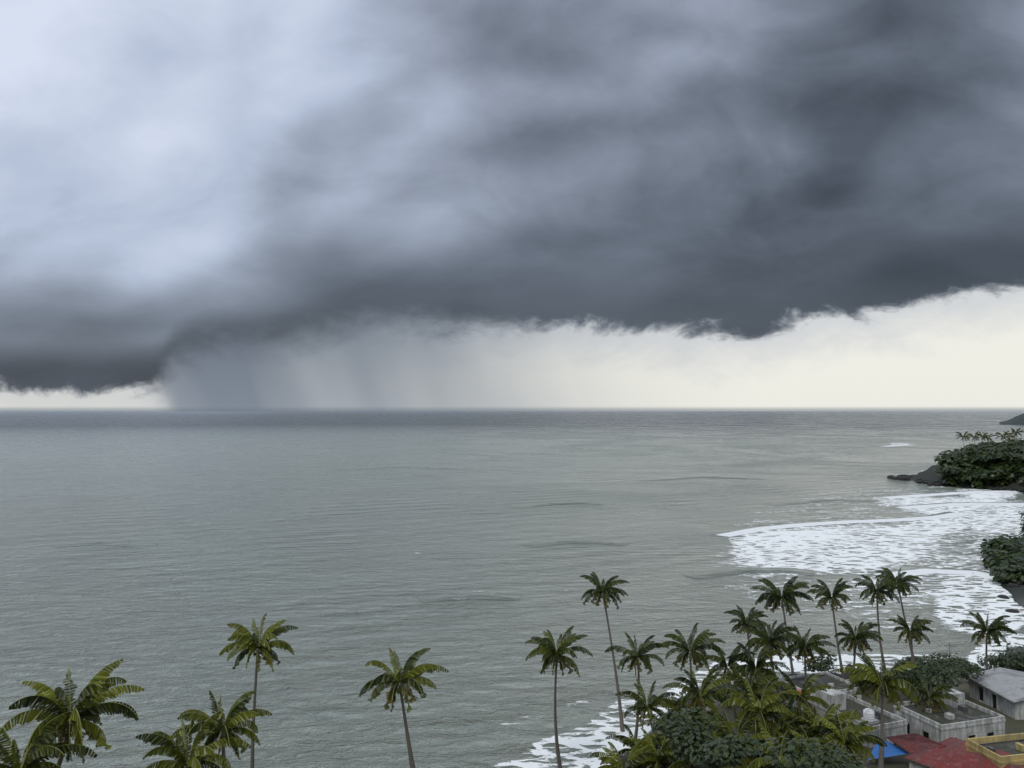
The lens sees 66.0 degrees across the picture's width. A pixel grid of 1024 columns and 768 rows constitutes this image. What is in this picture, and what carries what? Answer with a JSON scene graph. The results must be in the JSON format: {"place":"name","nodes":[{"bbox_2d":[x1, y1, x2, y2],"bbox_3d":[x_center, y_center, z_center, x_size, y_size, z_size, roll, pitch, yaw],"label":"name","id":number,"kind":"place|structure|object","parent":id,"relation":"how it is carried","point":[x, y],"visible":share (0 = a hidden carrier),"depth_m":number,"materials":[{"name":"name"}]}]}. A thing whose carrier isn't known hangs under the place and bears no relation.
{"place":"outdoors","nodes":[
{"label":"outdoors","id":0,"kind":"place"},
{"bbox_2d":[0,411,1023,767],"bbox_3d":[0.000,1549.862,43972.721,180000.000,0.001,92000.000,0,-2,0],"label":"sea","id":1,"kind":"structure","parent":0,"point":[242,517],"depth_m":243.80,"materials":[{"name":"liquid"}]},
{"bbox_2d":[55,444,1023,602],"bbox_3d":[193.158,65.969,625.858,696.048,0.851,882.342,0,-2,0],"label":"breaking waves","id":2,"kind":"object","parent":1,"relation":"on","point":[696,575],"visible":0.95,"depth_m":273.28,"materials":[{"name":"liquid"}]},
{"bbox_2d":[495,442,1023,767],"bbox_3d":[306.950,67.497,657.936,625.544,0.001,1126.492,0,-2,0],"label":"sea foam","id":3,"kind":"object","parent":1,"relation":"on","point":[788,544],"visible":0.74,"depth_m":238.64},
{"bbox_2d":[0,0,1023,410],"label":"sky","id":4,"kind":"structure","parent":0,"point":[206,205],"materials":[{"name":"grey"}]},
{"bbox_2d":[647,465,1023,767],"bbox_3d":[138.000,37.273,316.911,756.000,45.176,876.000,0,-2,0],"label":"terrain","id":5,"kind":"structure","parent":0,"point":[1017,595],"depth_m":114.64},
{"bbox_2d":[0,711,97,767],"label":"palm","id":6,"kind":"object","parent":5,"relation":"on","point":[37,752],"visible":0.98,"depth_m":50.13,"materials":[{"name":"green plant"}]},
{"bbox_2d":[0,659,143,766],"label":"palm","id":7,"kind":"object","parent":5,"relation":"on","point":[86,707],"visible":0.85,"depth_m":53.67,"materials":[{"name":"green plant"}]},
{"bbox_2d":[136,709,250,767],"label":"palm","id":8,"kind":"object","parent":5,"relation":"on","point":[173,749],"visible":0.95,"depth_m":59.46,"materials":[{"name":"green plant"}]},
{"bbox_2d":[171,689,271,767],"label":"palm","id":9,"kind":"object","parent":5,"relation":"on","point":[235,718],"visible":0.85,"depth_m":62.65,"materials":[{"name":"green plant"}]},
{"bbox_2d":[219,613,297,767],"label":"palm","id":10,"kind":"object","parent":5,"relation":"on","point":[246,638],"visible":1,"depth_m":81.61,"materials":[{"name":"green plant"}]},
{"bbox_2d":[359,647,448,767],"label":"palm","id":11,"kind":"object","parent":5,"relation":"on","point":[410,675],"visible":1,"depth_m":73.80,"materials":[{"name":"green plant"}]},
{"bbox_2d":[525,626,592,767],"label":"palm","id":12,"kind":"object","parent":5,"relation":"on","point":[547,650],"visible":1,"depth_m":95.56,"materials":[{"name":"green plant"}]},
{"bbox_2d":[580,572,628,731],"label":"palm","id":13,"kind":"object","parent":5,"relation":"on","point":[607,589],"visible":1,"depth_m":112.18,"materials":[{"name":"green plant"}]},
{"bbox_2d":[590,739,657,767],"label":"palm","id":14,"kind":"object","parent":5,"relation":"on","point":[635,760],"visible":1,"depth_m":78.36,"materials":[{"name":"green plant"}]},
{"bbox_2d":[605,632,668,744],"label":"palm","id":15,"kind":"object","parent":5,"relation":"on","point":[646,647],"visible":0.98,"depth_m":100.91,"materials":[{"name":"green plant"}]},
{"bbox_2d":[606,724,667,765],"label":"palm","id":16,"kind":"object","parent":5,"relation":"on","point":[655,741],"visible":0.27,"depth_m":83.74,"materials":[{"name":"green plant"}]},
{"bbox_2d":[615,678,679,732],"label":"palm","id":17,"kind":"object","parent":5,"relation":"on","point":[658,701],"visible":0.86,"depth_m":92.83,"materials":[{"name":"green plant"}]},
{"bbox_2d":[634,735,664,763],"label":"tree","id":18,"kind":"object","parent":5,"relation":"on","point":[659,746],"visible":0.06,"depth_m":83.75,"materials":[{"name":"green plant"}]},
{"bbox_2d":[624,728,678,767],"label":"palm","id":19,"kind":"object","parent":5,"relation":"on","point":[664,758],"visible":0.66,"depth_m":79.71,"materials":[{"name":"green plant"}]},
{"bbox_2d":[638,708,701,762],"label":"palm","id":20,"kind":"object","parent":5,"relation":"on","point":[648,721],"visible":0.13,"depth_m":88.70,"materials":[{"name":"green plant"}]},
{"bbox_2d":[650,706,719,767],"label":"tree","id":21,"kind":"object","parent":5,"relation":"on","point":[683,726],"visible":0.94,"depth_m":72.85,"materials":[{"name":"green plant"}]},
{"bbox_2d":[660,622,725,674],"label":"palm","id":22,"kind":"object","parent":5,"relation":"on","point":[682,645],"visible":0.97,"depth_m":103.75,"materials":[{"name":"green plant"}]},
{"bbox_2d":[660,692,726,728],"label":"palm","id":23,"kind":"object","parent":5,"relation":"on","point":[676,702],"visible":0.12,"depth_m":91.44,"materials":[{"name":"green plant"}]},
{"bbox_2d":[669,734,724,767],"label":"tree","id":24,"kind":"object","parent":5,"relation":"on","point":[680,756],"visible":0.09,"depth_m":71.44,"materials":[{"name":"green plant"}]},
{"bbox_2d":[663,668,736,718],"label":"palm","id":25,"kind":"object","parent":5,"relation":"on","point":[694,695],"visible":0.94,"depth_m":87.84,"materials":[{"name":"green plant"}]},
{"bbox_2d":[660,710,739,751],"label":"palm","id":26,"kind":"object","parent":5,"relation":"on","point":[728,724],"visible":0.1,"depth_m":79.96,"materials":[{"name":"green plant"}]},
{"bbox_2d":[663,732,743,767],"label":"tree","id":27,"kind":"object","parent":5,"relation":"on","point":[678,764],"visible":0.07,"depth_m":75.42,"materials":[{"name":"green plant"}]},
{"bbox_2d":[688,732,761,767],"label":"tree","id":28,"kind":"object","parent":5,"relation":"on","point":[737,751],"visible":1,"depth_m":66.73,"materials":[{"name":"green plant"}]},
{"bbox_2d":[712,684,740,708],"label":"tree","id":29,"kind":"object","parent":5,"relation":"on","point":[721,687],"visible":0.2,"depth_m":113.06,"materials":[{"name":"green plant"}]},
{"bbox_2d":[703,643,756,731],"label":"palm","id":30,"kind":"object","parent":5,"relation":"on","point":[721,660],"visible":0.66,"depth_m":102.57,"materials":[{"name":"green plant"}]},
{"bbox_2d":[700,710,775,767],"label":"palm","id":31,"kind":"object","parent":5,"relation":"on","point":[745,762],"visible":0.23,"depth_m":78.04,"materials":[{"name":"green plant"}]},
{"bbox_2d":[723,605,770,686],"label":"palm","id":32,"kind":"object","parent":5,"relation":"on","point":[741,616],"visible":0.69,"depth_m":118.77,"materials":[{"name":"green plant"}]},
{"bbox_2d":[716,668,778,734],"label":"palm","id":33,"kind":"object","parent":5,"relation":"on","point":[755,685],"visible":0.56,"depth_m":95.76,"materials":[{"name":"green plant"}]},
{"bbox_2d":[724,687,788,732],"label":"tree","id":34,"kind":"object","parent":5,"relation":"on","point":[743,708],"visible":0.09,"depth_m":97.44,"materials":[{"name":"green plant"}]},
{"bbox_2d":[727,642,790,695],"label":"palm","id":35,"kind":"object","parent":5,"relation":"on","point":[749,660],"visible":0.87,"depth_m":99.40,"materials":[{"name":"green plant"}]},
{"bbox_2d":[748,733,776,760],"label":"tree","id":36,"kind":"object","parent":5,"relation":"on","point":[758,756],"visible":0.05,"depth_m":78.01,"materials":[{"name":"green plant"}]},
{"bbox_2d":[737,680,788,704],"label":"tree","id":37,"kind":"object","parent":5,"relation":"on","point":[777,691],"visible":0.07,"depth_m":104.11,"materials":[{"name":"green plant"}]},
{"bbox_2d":[716,677,811,767],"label":"palm","id":38,"kind":"object","parent":5,"relation":"on","point":[769,704],"visible":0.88,"depth_m":79.14,"materials":[{"name":"green plant"}]},
{"bbox_2d":[736,617,802,714],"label":"palm","id":39,"kind":"object","parent":5,"relation":"on","point":[774,639],"visible":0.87,"depth_m":107.72,"materials":[{"name":"green plant"}]},
{"bbox_2d":[748,715,803,763],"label":"palm","id":40,"kind":"object","parent":5,"relation":"on","point":[794,725],"visible":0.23,"depth_m":83.52,"materials":[{"name":"green plant"}]},
{"bbox_2d":[729,719,823,767],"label":"palm","id":41,"kind":"object","parent":5,"relation":"on","point":[759,764],"visible":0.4,"depth_m":73.61,"materials":[{"name":"green plant"}]},
{"bbox_2d":[750,576,813,675],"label":"palm","id":42,"kind":"object","parent":5,"relation":"on","point":[786,595],"visible":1,"depth_m":116.46,"materials":[{"name":"green plant"}]},
{"bbox_2d":[765,671,835,720],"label":"palm","id":43,"kind":"object","parent":5,"relation":"on","point":[806,691],"visible":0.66,"depth_m":93.55,"materials":[{"name":"green plant"}]},
{"bbox_2d":[620,669,985,767],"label":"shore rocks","id":44,"kind":"object","parent":5,"relation":"on","point":[623,758],"visible":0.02,"depth_m":125.76,"materials":[{"name":"grey stone"}]},
{"bbox_2d":[784,625,835,681],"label":"palm","id":45,"kind":"object","parent":5,"relation":"on","point":[808,647],"visible":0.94,"depth_m":109.31,"materials":[{"name":"green plant"}]},
{"bbox_2d":[759,736,867,767],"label":"tree","id":46,"kind":"object","parent":5,"relation":"on","point":[832,756],"visible":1,"depth_m":60.39,"materials":[{"name":"green plant"}]},
{"bbox_2d":[778,668,861,710],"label":"flat roof house","id":47,"kind":"structure","parent":5,"relation":"on","point":[827,678],"depth_m":112.67,"materials":[{"name":"white paint"}]},
{"bbox_2d":[802,651,838,673],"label":"tree","id":48,"kind":"object","parent":5,"relation":"on","point":[827,662],"visible":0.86,"depth_m":123.88,"materials":[{"name":"green plant"}]},
{"bbox_2d":[781,693,860,747],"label":"palm","id":49,"kind":"object","parent":5,"relation":"on","point":[828,716],"visible":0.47,"depth_m":82.05,"materials":[{"name":"green plant"}]},
{"bbox_2d":[780,726,863,767],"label":"palm","id":50,"kind":"object","parent":5,"relation":"on","point":[830,735],"visible":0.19,"depth_m":76.14,"materials":[{"name":"green plant"}]},
{"bbox_2d":[806,578,853,679],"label":"palm","id":51,"kind":"object","parent":5,"relation":"on","point":[834,601],"visible":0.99,"depth_m":120.55,"materials":[{"name":"green plant"}]},
{"bbox_2d":[807,708,886,764],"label":"palm","id":52,"kind":"object","parent":5,"relation":"on","point":[851,736],"visible":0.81,"depth_m":76.52,"materials":[{"name":"green plant"}]},
{"bbox_2d":[808,687,907,747],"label":"flat roof house","id":53,"kind":"structure","parent":5,"relation":"on","point":[895,725],"depth_m":98.19,"materials":[{"name":"white paint"}]},
{"bbox_2d":[834,619,883,683],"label":"palm","id":54,"kind":"object","parent":5,"relation":"on","point":[859,639],"visible":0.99,"depth_m":112.79,"materials":[{"name":"green plant"}]},
{"bbox_2d":[846,663,880,692],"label":"tree","id":55,"kind":"object","parent":5,"relation":"on","point":[850,665],"visible":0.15,"depth_m":120.46,"materials":[{"name":"green plant"}]},
{"bbox_2d":[853,571,903,674],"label":"palm","id":56,"kind":"object","parent":5,"relation":"on","point":[883,586],"visible":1,"depth_m":123.49,"materials":[{"name":"green plant"}]},
{"bbox_2d":[835,649,922,767],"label":"palm","id":57,"kind":"object","parent":5,"relation":"on","point":[888,683],"visible":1,"depth_m":86.54,"materials":[{"name":"green plant"}]},
{"bbox_2d":[874,567,922,680],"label":"palm","id":58,"kind":"object","parent":5,"relation":"on","point":[904,585],"visible":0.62,"depth_m":126.48,"materials":[{"name":"green plant"}]},
{"bbox_2d":[776,643,1023,766],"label":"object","id":59,"kind":"object","parent":5,"relation":"on","point":[911,743],"visible":0.52,"depth_m":87.93,"materials":[{"name":"metal"}]},
{"bbox_2d":[894,655,922,664],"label":"tree","id":60,"kind":"object","parent":5,"relation":"on","point":[907,657],"visible":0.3,"depth_m":131.26,"materials":[{"name":"green plant"}]},
{"bbox_2d":[886,615,932,698],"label":"palm","id":61,"kind":"object","parent":5,"relation":"on","point":[918,627],"visible":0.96,"depth_m":117.57,"materials":[{"name":"green plant"}]},
{"bbox_2d":[896,664,943,695],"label":"tree","id":62,"kind":"object","parent":5,"relation":"on","point":[910,675],"visible":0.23,"depth_m":113.99,"materials":[{"name":"green plant"}]},
{"bbox_2d":[905,675,957,712],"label":"palm","id":63,"kind":"object","parent":5,"relation":"on","point":[935,696],"visible":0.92,"depth_m":99.45,"materials":[{"name":"green plant"}]},
{"bbox_2d":[904,657,965,688],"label":"tree","id":64,"kind":"object","parent":5,"relation":"on","point":[939,677],"visible":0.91,"depth_m":108.56,"materials":[{"name":"green plant"}]},
{"bbox_2d":[934,455,945,461],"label":"headland tree","id":65,"kind":"object","parent":5,"relation":"on","point":[937,458],"visible":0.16,"depth_m":514.86,"materials":[{"name":"green plant"}]},
{"bbox_2d":[914,652,972,682],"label":"tree","id":66,"kind":"object","parent":5,"relation":"on","point":[928,659],"visible":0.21,"depth_m":119.24,"materials":[{"name":"green plant"}]},
{"bbox_2d":[938,450,954,456],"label":"headland tree","id":67,"kind":"object","parent":5,"relation":"on","point":[947,454],"visible":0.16,"depth_m":534.48,"materials":[{"name":"green plant"}]},
{"bbox_2d":[933,466,962,475],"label":"headland tree","id":68,"kind":"object","parent":5,"relation":"on","point":[949,470],"visible":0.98,"depth_m":466.28,"materials":[{"name":"green plant"}]},
{"bbox_2d":[893,689,1005,741],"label":"flat roof house","id":69,"kind":"structure","parent":5,"relation":"on","point":[961,718],"depth_m":97.14,"materials":[{"name":"white paint"}]},
{"bbox_2d":[916,652,984,679],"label":"tree","id":70,"kind":"object","parent":5,"relation":"on","point":[966,676],"visible":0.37,"depth_m":115.10,"materials":[{"name":"green plant"}]},
{"bbox_2d":[887,474,1023,612],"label":"bay rocks","id":71,"kind":"object","parent":5,"relation":"on","point":[901,477],"visible":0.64,"depth_m":453.88,"materials":[{"name":"black stone"}]},
{"bbox_2d":[952,447,964,454],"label":"headland tree","id":72,"kind":"object","parent":5,"relation":"on","point":[957,450],"visible":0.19,"depth_m":537.44,"materials":[{"name":"green plant"}]},
{"bbox_2d":[955,431,970,440],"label":"palm tree","id":73,"kind":"object","parent":5,"relation":"on","point":[959,434],"visible":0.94,"depth_m":499.38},
{"bbox_2d":[954,472,972,481],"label":"headland tree","id":74,"kind":"object","parent":5,"relation":"on","point":[965,476],"visible":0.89,"depth_m":460.87,"materials":[{"name":"green plant"}]},
{"bbox_2d":[904,737,1023,767],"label":"red roof","id":75,"kind":"structure","parent":5,"relation":"on","point":[954,754],"depth_m":82.04,"materials":[{"name":"red metal"}]},
{"bbox_2d":[962,444,976,450],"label":"headland tree","id":76,"kind":"object","parent":5,"relation":"on","point":[970,446],"visible":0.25,"depth_m":514.36,"materials":[{"name":"green plant"}]},
{"bbox_2d":[961,468,978,477],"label":"headland tree","id":77,"kind":"object","parent":5,"relation":"on","point":[969,470],"visible":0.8,"depth_m":461.58,"materials":[{"name":"green plant"}]},
{"bbox_2d":[957,659,984,680],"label":"tree","id":78,"kind":"object","parent":5,"relation":"on","point":[972,668],"visible":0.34,"depth_m":124.18,"materials":[{"name":"green plant"}]},
{"bbox_2d":[959,450,986,456],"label":"headland tree","id":79,"kind":"object","parent":5,"relation":"on","point":[967,452],"visible":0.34,"depth_m":482.35,"materials":[{"name":"green plant"}]},
{"bbox_2d":[967,432,978,449],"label":"palm tree","id":80,"kind":"object","parent":5,"relation":"on","point":[976,436],"visible":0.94,"depth_m":485.61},
{"bbox_2d":[938,454,1023,488],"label":"headland scrub","id":81,"kind":"object","parent":5,"relation":"on","point":[1013,468],"visible":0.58,"depth_m":462.81,"materials":[{"name":"green plant"}]},
{"bbox_2d":[970,444,992,450],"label":"headland tree","id":82,"kind":"object","parent":5,"relation":"on","point":[983,446],"visible":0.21,"depth_m":498.46,"materials":[{"name":"green plant"}]},
{"bbox_2d":[976,431,988,440],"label":"palm tree","id":83,"kind":"object","parent":5,"relation":"on","point":[979,434],"visible":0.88,"depth_m":479.59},
{"bbox_2d":[971,472,1001,482],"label":"headland tree","id":84,"kind":"object","parent":5,"relation":"on","point":[985,478],"visible":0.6,"depth_m":454.57,"materials":[{"name":"green plant"}]},
{"bbox_2d":[979,441,995,444],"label":"headland tree","id":85,"kind":"object","parent":5,"relation":"on","point":[992,442],"visible":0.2,"depth_m":566.99,"materials":[{"name":"green plant"}]},
{"bbox_2d":[959,612,1016,669],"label":"palm","id":86,"kind":"object","parent":5,"relation":"on","point":[993,628],"visible":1,"depth_m":120.63,"materials":[{"name":"green plant"}]},
{"bbox_2d":[971,449,1004,462],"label":"headland tree","id":87,"kind":"object","parent":5,"relation":"on","point":[984,455],"visible":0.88,"depth_m":463.49,"materials":[{"name":"green plant"}]},
{"bbox_2d":[982,432,998,447],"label":"palm tree","id":88,"kind":"object","parent":5,"relation":"on","point":[985,435],"visible":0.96,"depth_m":473.85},
{"bbox_2d":[974,468,1007,484],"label":"headland tree","id":89,"kind":"object","parent":5,"relation":"on","point":[986,473],"visible":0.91,"depth_m":450.17,"materials":[{"name":"green plant"}]},
{"bbox_2d":[969,667,1023,719],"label":"house","id":90,"kind":"structure","parent":5,"relation":"on","point":[1000,689],"depth_m":111.39,"materials":[{"name":"white paint"}]},
{"bbox_2d":[976,650,1020,669],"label":"tree","id":91,"kind":"object","parent":5,"relation":"on","point":[994,663],"visible":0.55,"depth_m":126.49,"materials":[{"name":"green plant"}]},
{"bbox_2d":[993,653,1006,663],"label":"tree","id":92,"kind":"object","parent":5,"relation":"on","point":[1000,658],"visible":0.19,"depth_m":126.74,"materials":[{"name":"green plant"}]},
{"bbox_2d":[978,508,1023,583],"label":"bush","id":93,"kind":"object","parent":5,"relation":"on","point":[1002,551],"visible":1,"depth_m":223.50,"materials":[{"name":"green plant"}]},
{"bbox_2d":[987,443,1015,449],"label":"headland tree","id":94,"kind":"object","parent":5,"relation":"on","point":[1000,446],"visible":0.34,"depth_m":488.24,"materials":[{"name":"green plant"}]},
{"bbox_2d":[995,431,1013,444],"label":"palm tree","id":95,"kind":"object","parent":5,"relation":"on","point":[1001,436],"visible":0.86,"depth_m":494.69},
{"bbox_2d":[990,446,1019,452],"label":"headland tree","id":96,"kind":"object","parent":5,"relation":"on","point":[1005,449],"visible":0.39,"depth_m":476.20,"materials":[{"name":"green plant"}]},
{"bbox_2d":[992,451,1019,461],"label":"headland tree","id":97,"kind":"object","parent":5,"relation":"on","point":[1010,455],"visible":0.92,"depth_m":457.03,"materials":[{"name":"green plant"}]},
{"bbox_2d":[1002,431,1015,440],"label":"palm tree","id":98,"kind":"object","parent":5,"relation":"on","point":[1011,435],"visible":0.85,"depth_m":489.62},
{"bbox_2d":[1000,439,1023,444],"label":"headland tree","id":99,"kind":"object","parent":5,"relation":"on","point":[1014,442],"visible":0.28,"depth_m":564.46,"materials":[{"name":"green plant"}]},
{"bbox_2d":[1001,642,1023,668],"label":"tree","id":100,"kind":"object","parent":5,"relation":"on","point":[1017,659],"visible":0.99,"depth_m":121.63,"materials":[{"name":"green plant"}]},
{"bbox_2d":[1007,665,1023,671],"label":"bush","id":101,"kind":"object","parent":5,"relation":"on","point":[1018,669],"visible":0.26,"depth_m":123.24,"materials":[{"name":"green plant"}]},
{"bbox_2d":[1009,428,1023,450],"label":"palm tree","id":102,"kind":"object","parent":5,"relation":"on","point":[1016,432],"visible":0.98,"depth_m":480.19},
{"bbox_2d":[1013,455,1023,462],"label":"headland tree","id":103,"kind":"object","parent":5,"relation":"on","point":[1020,459],"visible":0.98,"depth_m":450.49,"materials":[{"name":"green plant"}]},
{"bbox_2d":[1018,477,1023,485],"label":"bush","id":104,"kind":"object","parent":5,"relation":"on","point":[1021,481],"visible":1,"depth_m":425.51,"materials":[{"name":"green plant"}]},
{"bbox_2d":[965,728,1023,767],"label":"yellow house","id":105,"kind":"structure","parent":0,"point":[1011,744],"depth_m":81.76,"materials":[{"name":"yellow paint"}]},
{"bbox_2d":[999,413,1023,424],"bbox_3d":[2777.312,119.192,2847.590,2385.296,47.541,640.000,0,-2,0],"label":"headland","id":106,"kind":"structure","parent":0,"point":[1017,420],"depth_m":2615.35,"materials":[{"name":"grey stone"}]}
]}

